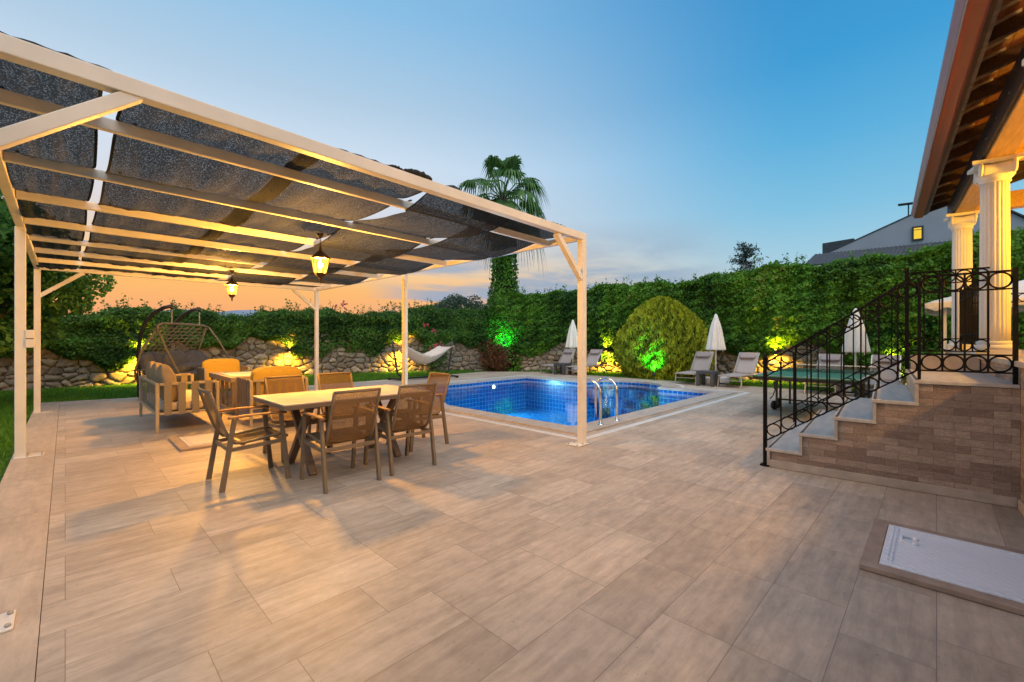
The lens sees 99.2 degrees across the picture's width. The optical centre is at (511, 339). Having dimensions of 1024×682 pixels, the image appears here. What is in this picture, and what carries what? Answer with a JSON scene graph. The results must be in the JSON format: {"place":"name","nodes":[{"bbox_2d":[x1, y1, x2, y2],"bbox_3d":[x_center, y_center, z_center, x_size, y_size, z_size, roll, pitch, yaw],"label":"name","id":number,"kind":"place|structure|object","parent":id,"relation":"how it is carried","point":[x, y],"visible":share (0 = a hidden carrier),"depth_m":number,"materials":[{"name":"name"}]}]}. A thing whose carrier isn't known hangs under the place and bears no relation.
{"place":"outdoors","nodes":[
{"label":"outdoors","id":0,"kind":"place"},
{"bbox_2d":[165,309,255,316],"bbox_3d":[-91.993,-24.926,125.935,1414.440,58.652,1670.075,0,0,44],"label":"hills","id":1,"kind":"structure","parent":0,"point":[239,312],"depth_m":677.88,"materials":[{"name":"blue"}]},
{"bbox_2d":[0,369,857,482],"bbox_3d":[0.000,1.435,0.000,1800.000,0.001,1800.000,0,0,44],"label":"ground","id":2,"kind":"structure","parent":0,"point":[5,468],"depth_m":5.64,"materials":[{"name":"green plant"}]},
{"bbox_2d":[0,402,59,681],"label":"deck border","id":3,"kind":"object","parent":2,"relation":"on","point":[26,484],"visible":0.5,"depth_m":3.01,"materials":[{"name":"stone"}]},
{"bbox_2d":[0,189,117,357],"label":"garden tree","id":4,"kind":"object","parent":2,"relation":"on","point":[75,292],"visible":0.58,"depth_m":9.11,"materials":[{"name":"green plant"}]},
{"bbox_2d":[0,333,486,391],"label":"stone wall","id":5,"kind":"structure","parent":2,"relation":"on","point":[252,353],"depth_m":15.96,"materials":[{"name":"beige stone"}]},
{"bbox_2d":[0,295,494,370],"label":"hedge","id":6,"kind":"object","parent":5,"relation":"on","point":[111,326],"visible":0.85,"depth_m":15.94,"materials":[{"name":"green plant"}]},
{"bbox_2d":[333,300,347,308],"bbox_3d":[-6.978,-1.403,17.754,0.307,0.408,0.670,0,0,44],"label":"flower cluster","id":7,"kind":"object","parent":6,"relation":"attached to","point":[343,304],"visible":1,"depth_m":17.72,"materials":[{"name":"pink plant"}]},
{"bbox_2d":[423,323,442,350],"bbox_3d":[-3.394,-0.063,18.402,0.927,1.257,0.651,0,0,44],"label":"flower cluster","id":8,"kind":"object","parent":6,"relation":"attached to","point":[430,349],"visible":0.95,"depth_m":18.27,"materials":[{"name":"plant"}]},
{"bbox_2d":[417,333,447,371],"bbox_3d":[-3.449,0.639,18.822,1.196,1.846,1.123,0,0,44],"label":"flowering shrub","id":9,"kind":"object","parent":2,"relation":"on","point":[432,366],"visible":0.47,"depth_m":18.75,"materials":[{"name":"green plant"}]},
{"bbox_2d":[434,293,485,310],"bbox_3d":[-3.775,-0.898,32.622,4.844,5.014,5.276,0,0,-1],"label":"olive tree","id":10,"kind":"object","parent":2,"relation":"on","point":[454,301],"visible":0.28,"depth_m":31.85,"materials":[{"name":"green plant"}]},
{"bbox_2d":[477,339,515,371],"bbox_3d":[-0.734,0.769,19.556,1.790,1.584,1.582,0,0,15],"label":"reddish shrub","id":11,"kind":"object","parent":2,"relation":"on","point":[500,357],"visible":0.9,"depth_m":19.22,"materials":[{"name":"brown plant"}]},
{"bbox_2d":[457,155,548,371],"bbox_3d":[-0.349,-3.559,20.289,4.691,10.189,4.731,0,0,26],"label":"palm tree","id":12,"kind":"object","parent":2,"relation":"on","point":[503,274],"visible":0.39,"depth_m":19.76,"materials":[{"name":"green plant"}]},
{"bbox_2d":[565,320,576,373],"bbox_3d":[2.494,0.293,17.768,0.618,2.193,0.925,0,0,39],"label":"parasol","id":13,"kind":"object","parent":2,"relation":"on","point":[571,341],"visible":0.85,"depth_m":17.62,"materials":[{"name":"beige fabric"}]},
{"bbox_2d":[611,295,714,379],"bbox_3d":[5.716,-0.090,16.343,3.637,3.153,3.619,0,0,44],"label":"golden conifer","id":14,"kind":"object","parent":2,"relation":"on","point":[658,335],"visible":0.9,"depth_m":15.26,"materials":[{"name":"green plant"}]},
{"bbox_2d":[516,343,915,386],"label":"stone wall","id":15,"kind":"structure","parent":2,"relation":"on","point":[726,362],"depth_m":15.63,"materials":[{"name":"beige stone"}]},
{"bbox_2d":[726,241,768,270],"bbox_3d":[11.437,-1.629,21.306,3.285,6.258,3.346,0,0,-29],"label":"conifer tree","id":16,"kind":"object","parent":2,"relation":"on","point":[743,261],"visible":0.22,"depth_m":21.04,"materials":[{"name":"green plant"}]},
{"bbox_2d":[488,227,1023,378],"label":"ivy hedge","id":17,"kind":"object","parent":2,"relation":"on","point":[766,309],"visible":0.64,"depth_m":14.26,"materials":[{"name":"green plant"}]},
{"bbox_2d":[806,202,1023,265],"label":"neighbour house","id":18,"kind":"structure","parent":2,"relation":"on","point":[900,236],"depth_m":27.79,"materials":[{"name":"paint"}]},
{"bbox_2d":[912,225,923,240],"bbox_3d":[25.443,-6.647,27.319,0.140,0.878,0.531,0,0,-44],"label":"window","id":19,"kind":"structure","parent":18,"relation":"in","point":[917,231],"depth_m":27.31,"materials":[{"name":"yellow glass"}]},
{"bbox_2d":[0,0,1023,314],"label":"sky","id":20,"kind":"structure","parent":0,"point":[668,134],"materials":[{"name":"blue"}]},
{"bbox_2d":[445,378,607,415],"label":"pool wall","id":21,"kind":"structure","parent":0,"point":[497,400],"depth_m":14.73,"materials":[{"name":"blue tile"}]},
{"bbox_2d":[35,372,1023,681],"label":"deck","id":22,"kind":"structure","parent":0,"point":[699,544],"depth_m":2.74,"materials":[{"name":"tile"}]},
{"bbox_2d":[139,361,219,433],"bbox_3d":[-5.728,0.893,7.448,2.068,1.013,0.808,0,0,44],"label":"garden sofa","id":23,"kind":"object","parent":22,"relation":"on","point":[166,393],"visible":0.96,"depth_m":6.76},
{"bbox_2d":[132,304,229,399],"bbox_3d":[-7.964,0.293,10.608,1.451,2.204,2.346,0,0,0],"label":"hanging swing","id":24,"kind":"object","parent":22,"relation":"on","point":[186,361],"visible":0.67,"depth_m":10.13,"materials":[{"name":"brown wicker"}]},
{"bbox_2d":[168,428,249,450],"bbox_3d":[-4.115,1.379,6.079,0.920,0.035,0.960,0,0,44],"label":"hatch cover","id":25,"kind":"object","parent":22,"relation":"on","point":[192,442],"visible":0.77,"depth_m":5.87,"materials":[{"name":"stone"}]},
{"bbox_2d":[197,358,249,389],"bbox_3d":[-6.835,0.927,10.322,0.848,0.945,0.908,0,0,44],"label":"armchair","id":26,"kind":"object","parent":22,"relation":"on","point":[206,368],"visible":0.42,"depth_m":10.34,"materials":[{"name":"orange fabric"}]},
{"bbox_2d":[209,370,251,414],"bbox_3d":[-5.475,1.048,8.996,1.750,0.705,0.980,0,0,44],"label":"lounge table","id":27,"kind":"object","parent":22,"relation":"on","point":[227,377],"visible":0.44,"depth_m":8.45,"materials":[{"name":"wood"}]},
{"bbox_2d":[197,387,290,492],"bbox_3d":[-2.677,0.935,4.338,0.586,0.935,0.709,0,0,44],"label":"dining chair","id":28,"kind":"object","parent":22,"relation":"on","point":[266,432],"visible":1,"depth_m":4.31,"materials":[{"name":"brown wood"}]},
{"bbox_2d":[236,366,307,425],"bbox_3d":[-4.184,0.927,7.598,0.848,0.945,0.908,0,0,44],"label":"armchair","id":29,"kind":"object","parent":22,"relation":"on","point":[247,390],"visible":0.49,"depth_m":7.21,"materials":[{"name":"orange fabric"}]},
{"bbox_2d":[0,31,589,633],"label":"pergola","id":30,"kind":"object","parent":22,"relation":"on","point":[196,191],"visible":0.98,"depth_m":4.49,"materials":[{"name":"white wood"}]},
{"bbox_2d":[225,270,238,300],"bbox_3d":[-5.339,-1.018,8.305,0.229,0.593,0.264,0,0,24],"label":"pendant lantern","id":31,"kind":"object","parent":30,"relation":"hanging from","point":[232,285],"visible":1,"depth_m":8.26,"materials":[{"name":"yellow glass"}]},
{"bbox_2d":[309,233,330,283],"bbox_3d":[-2.389,-1.004,5.429,0.229,0.623,0.264,0,0,24],"label":"pendant lantern","id":32,"kind":"object","parent":30,"relation":"hanging from","point":[320,259],"visible":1,"depth_m":5.38,"materials":[{"name":"yellow glass"}]},
{"bbox_2d":[263,375,330,461],"bbox_3d":[-2.681,0.935,5.383,0.709,0.935,0.586,0,0,41],"label":"dining chair","id":33,"kind":"object","parent":22,"relation":"on","point":[283,384],"visible":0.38,"depth_m":5.46,"materials":[{"name":"brown fabric"}]},
{"bbox_2d":[253,385,401,475],"bbox_3d":[-1.935,1.020,5.063,0.980,0.792,1.660,0,0,44],"label":"dining table","id":34,"kind":"object","parent":22,"relation":"on","point":[306,401],"visible":0.57,"depth_m":4.75,"materials":[{"name":"wood"}]},
{"bbox_2d":[300,388,381,493],"bbox_3d":[-1.676,0.935,4.308,0.709,0.935,0.586,0,0,44],"label":"dining chair","id":35,"kind":"object","parent":22,"relation":"on","point":[353,416],"visible":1,"depth_m":4.15,"materials":[{"name":"brown fabric"}]},
{"bbox_2d":[316,372,372,447],"bbox_3d":[-2.284,0.935,5.891,0.586,0.935,0.709,0,0,-41],"label":"dining chair","id":36,"kind":"object","parent":22,"relation":"on","point":[334,380],"visible":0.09,"depth_m":6.08,"materials":[{"name":"brown fabric"}]},
{"bbox_2d":[363,382,436,475],"bbox_3d":[-1.216,0.935,4.823,0.709,0.935,0.586,0,0,44],"label":"dining chair","id":37,"kind":"object","parent":22,"relation":"on","point":[414,404],"visible":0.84,"depth_m":4.65,"materials":[{"name":"brown wood"}]},
{"bbox_2d":[386,372,450,451],"bbox_3d":[-1.226,0.935,5.849,0.586,0.935,0.709,0,0,43],"label":"dining chair","id":38,"kind":"object","parent":22,"relation":"on","point":[442,380],"visible":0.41,"depth_m":5.88,"materials":[{"name":"brown wood"}]},
{"bbox_2d":[388,340,458,380],"bbox_3d":[-3.110,0.716,15.433,1.080,1.365,2.607,0,0,44],"label":"hammock","id":39,"kind":"object","parent":22,"relation":"on","point":[434,354],"visible":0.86,"depth_m":15.14,"materials":[{"name":"white fabric"}]},
{"bbox_2d":[540,349,576,372],"bbox_3d":[2.057,0.905,18.376,0.710,0.987,1.985,0,0,42],"label":"sun lounger","id":40,"kind":"object","parent":22,"relation":"on","point":[566,356],"visible":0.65,"depth_m":18.65,"materials":[{"name":"grey fabric"}]},
{"bbox_2d":[554,363,571,374],"bbox_3d":[2.020,1.176,17.372,0.520,0.442,0.520,0,0,44],"label":"side table","id":41,"kind":"object","parent":22,"relation":"on","point":[562,368],"visible":1,"depth_m":17.30,"materials":[{"name":"plastic"}]},
{"bbox_2d":[566,349,606,374],"bbox_3d":[3.019,0.905,17.495,0.710,0.987,1.985,0,0,44],"label":"sun lounger","id":42,"kind":"object","parent":22,"relation":"on","point":[593,356],"visible":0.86,"depth_m":17.75,"materials":[{"name":"beige metal"}]},
{"bbox_2d":[444,375,736,434],"bbox_3d":[1.168,1.414,11.978,7.570,0.072,8.345,0,0,44],"label":"pool coping","id":43,"kind":"object","parent":22,"relation":"on","point":[644,413],"visible":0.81,"depth_m":8.54,"materials":[{"name":"stone"}]},
{"bbox_2d":[587,377,619,424],"bbox_3d":[1.453,1.474,7.339,0.515,1.652,0.610,0,0,44],"label":"pool ladder","id":44,"kind":"object","parent":43,"relation":"attached to","point":[600,400],"visible":0.59,"depth_m":7.36,"materials":[{"name":"silver metal"}]},
{"bbox_2d":[440,375,750,439],"bbox_3d":[1.168,1.423,11.978,8.070,0.054,8.845,0,0,44],"label":"pale paving strip","id":45,"kind":"object","parent":22,"relation":"on","point":[619,428],"visible":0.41,"depth_m":7.48,"materials":[{"name":"stone"}]},
{"bbox_2d":[675,351,717,384],"bbox_3d":[6.040,0.905,14.214,0.710,0.987,1.985,0,0,43],"label":"sun lounger","id":46,"kind":"object","parent":22,"relation":"on","point":[702,360],"visible":0.86,"depth_m":14.49,"materials":[{"name":"grey fabric"}]},
{"bbox_2d":[696,370,719,386],"bbox_3d":[5.914,1.176,13.158,0.520,0.442,0.520,0,0,44],"label":"side table","id":47,"kind":"object","parent":22,"relation":"on","point":[713,378],"visible":0.94,"depth_m":13.10,"materials":[{"name":"plastic"}]},
{"bbox_2d":[705,314,729,383],"bbox_3d":[6.410,0.293,13.662,0.925,2.193,0.618,0,0,0],"label":"parasol","id":48,"kind":"object","parent":22,"relation":"on","point":[715,341],"visible":0.91,"depth_m":13.54,"materials":[{"name":"beige fabric"}]},
{"bbox_2d":[717,352,761,388],"bbox_3d":[6.966,0.905,13.228,1.985,0.987,0.710,0,0,-44],"label":"sun lounger","id":49,"kind":"object","parent":22,"relation":"on","point":[746,363],"visible":0.95,"depth_m":13.46,"materials":[{"name":"grey fabric"}]},
{"bbox_2d":[753,363,877,408],"bbox_3d":[5.833,0.938,8.293,1.810,0.925,2.730,0,0,44],"label":"table tennis","id":50,"kind":"object","parent":22,"relation":"on","point":[835,375],"visible":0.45,"depth_m":7.97,"materials":[{"name":"green"}]},
{"bbox_2d":[804,354,842,395],"bbox_3d":[8.481,0.905,11.737,0.710,0.987,1.985,0,0,44],"label":"sun lounger","id":51,"kind":"object","parent":22,"relation":"on","point":[835,359],"visible":0.42,"depth_m":12.06,"materials":[{"name":"grey fabric"}]},
{"bbox_2d":[836,308,873,394],"bbox_3d":[8.874,0.293,11.266,0.618,2.193,0.925,0,0,-13],"label":"parasol","id":52,"kind":"object","parent":22,"relation":"on","point":[849,341],"visible":0.56,"depth_m":11.14,"materials":[{"name":"beige fabric"}]},
{"bbox_2d":[865,355,902,389],"bbox_3d":[9.328,0.905,10.912,0.710,0.987,1.985,0,0,43],"label":"sun lounger","id":53,"kind":"object","parent":22,"relation":"on","point":[888,375],"visible":0.56,"depth_m":11.16,"materials":[{"name":"grey fabric"}]},
{"bbox_2d":[766,355,1019,507],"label":"staircase","id":54,"kind":"structure","parent":22,"relation":"on","point":[953,434],"depth_m":4.01,"materials":[{"name":"travertine"},{"name":"stone brick cladding"}]},
{"bbox_2d":[760,267,1018,466],"bbox_3d":[3.492,0.399,4.240,1.895,1.998,0.090,0,0,41],"label":"stair railing","id":55,"kind":"object","parent":54,"relation":"attached to","point":[1014,278],"visible":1,"depth_m":4.06,"materials":[{"name":"metal"}]},
{"bbox_2d":[792,267,989,422],"bbox_3d":[4.814,0.249,5.706,1.969,2.298,0.090,0,0,41],"label":"stair railing","id":56,"kind":"object","parent":54,"relation":"attached to","point":[907,346],"visible":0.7,"depth_m":5.52,"materials":[{"name":"metal"}]},
{"bbox_2d":[859,518,1023,615],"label":"hatch cover","id":57,"kind":"object","parent":22,"relation":"on","point":[988,574],"visible":1,"depth_m":2.65,"materials":[{"name":"painted metal"},{"name":"stone"}]},
{"bbox_2d":[911,0,1023,515],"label":"villa","id":58,"kind":"object","parent":22,"relation":"on","point":[972,165],"visible":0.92,"depth_m":5.04,"materials":[{"name":"paint"}]},
{"bbox_2d":[959,280,978,349],"bbox_3d":[6.684,-0.336,6.330,0.032,1.028,2.480,0,0,40],"label":"terrace railing","id":59,"kind":"object","parent":58,"relation":"on","point":[975,313],"visible":0.46,"depth_m":6.49,"materials":[{"name":"metal"}]},
{"bbox_2d":[925,280,1023,355],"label":"garden canopy","id":60,"kind":"object","parent":22,"relation":"on","point":[932,308],"visible":0.35,"depth_m":8.79,"materials":[{"name":"beige fabric"}]},
{"bbox_2d":[497,408,609,425],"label":"pool floor","id":61,"kind":"structure","parent":0,"point":[553,417],"depth_m":14.38,"materials":[{"name":"blue tile"}]},
{"bbox_2d":[447,379,700,395],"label":"pool water","id":62,"kind":"structure","parent":0,"point":[522,383],"depth_m":13.69,"materials":[{"name":"blue liquid"}]},
{"bbox_2d":[525,378,705,414],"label":"pool wall","id":63,"kind":"structure","parent":0,"point":[562,401],"depth_m":14.90,"materials":[{"name":"blue tile"}]},
{"bbox_2d":[587,388,658,416],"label":"pool steps","id":64,"kind":"structure","parent":63,"relation":"attached to","point":[631,401],"depth_m":13.98,"materials":[{"name":"blue tile"}]},
{"bbox_2d":[838,384,865,395],"bbox_3d":[8.419,1.176,10.785,0.520,0.442,0.520,0,0,44],"label":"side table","id":65,"kind":"object","parent":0,"point":[841,393],"visible":0.13,"depth_m":10.74,"materials":[{"name":"plastic"}]},
{"bbox_2d":[1011,292,1023,343],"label":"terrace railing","id":66,"kind":"object","parent":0,"point":[1020,334],"visible":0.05,"depth_m":7.45,"materials":[{"name":"metal"}]}
]}

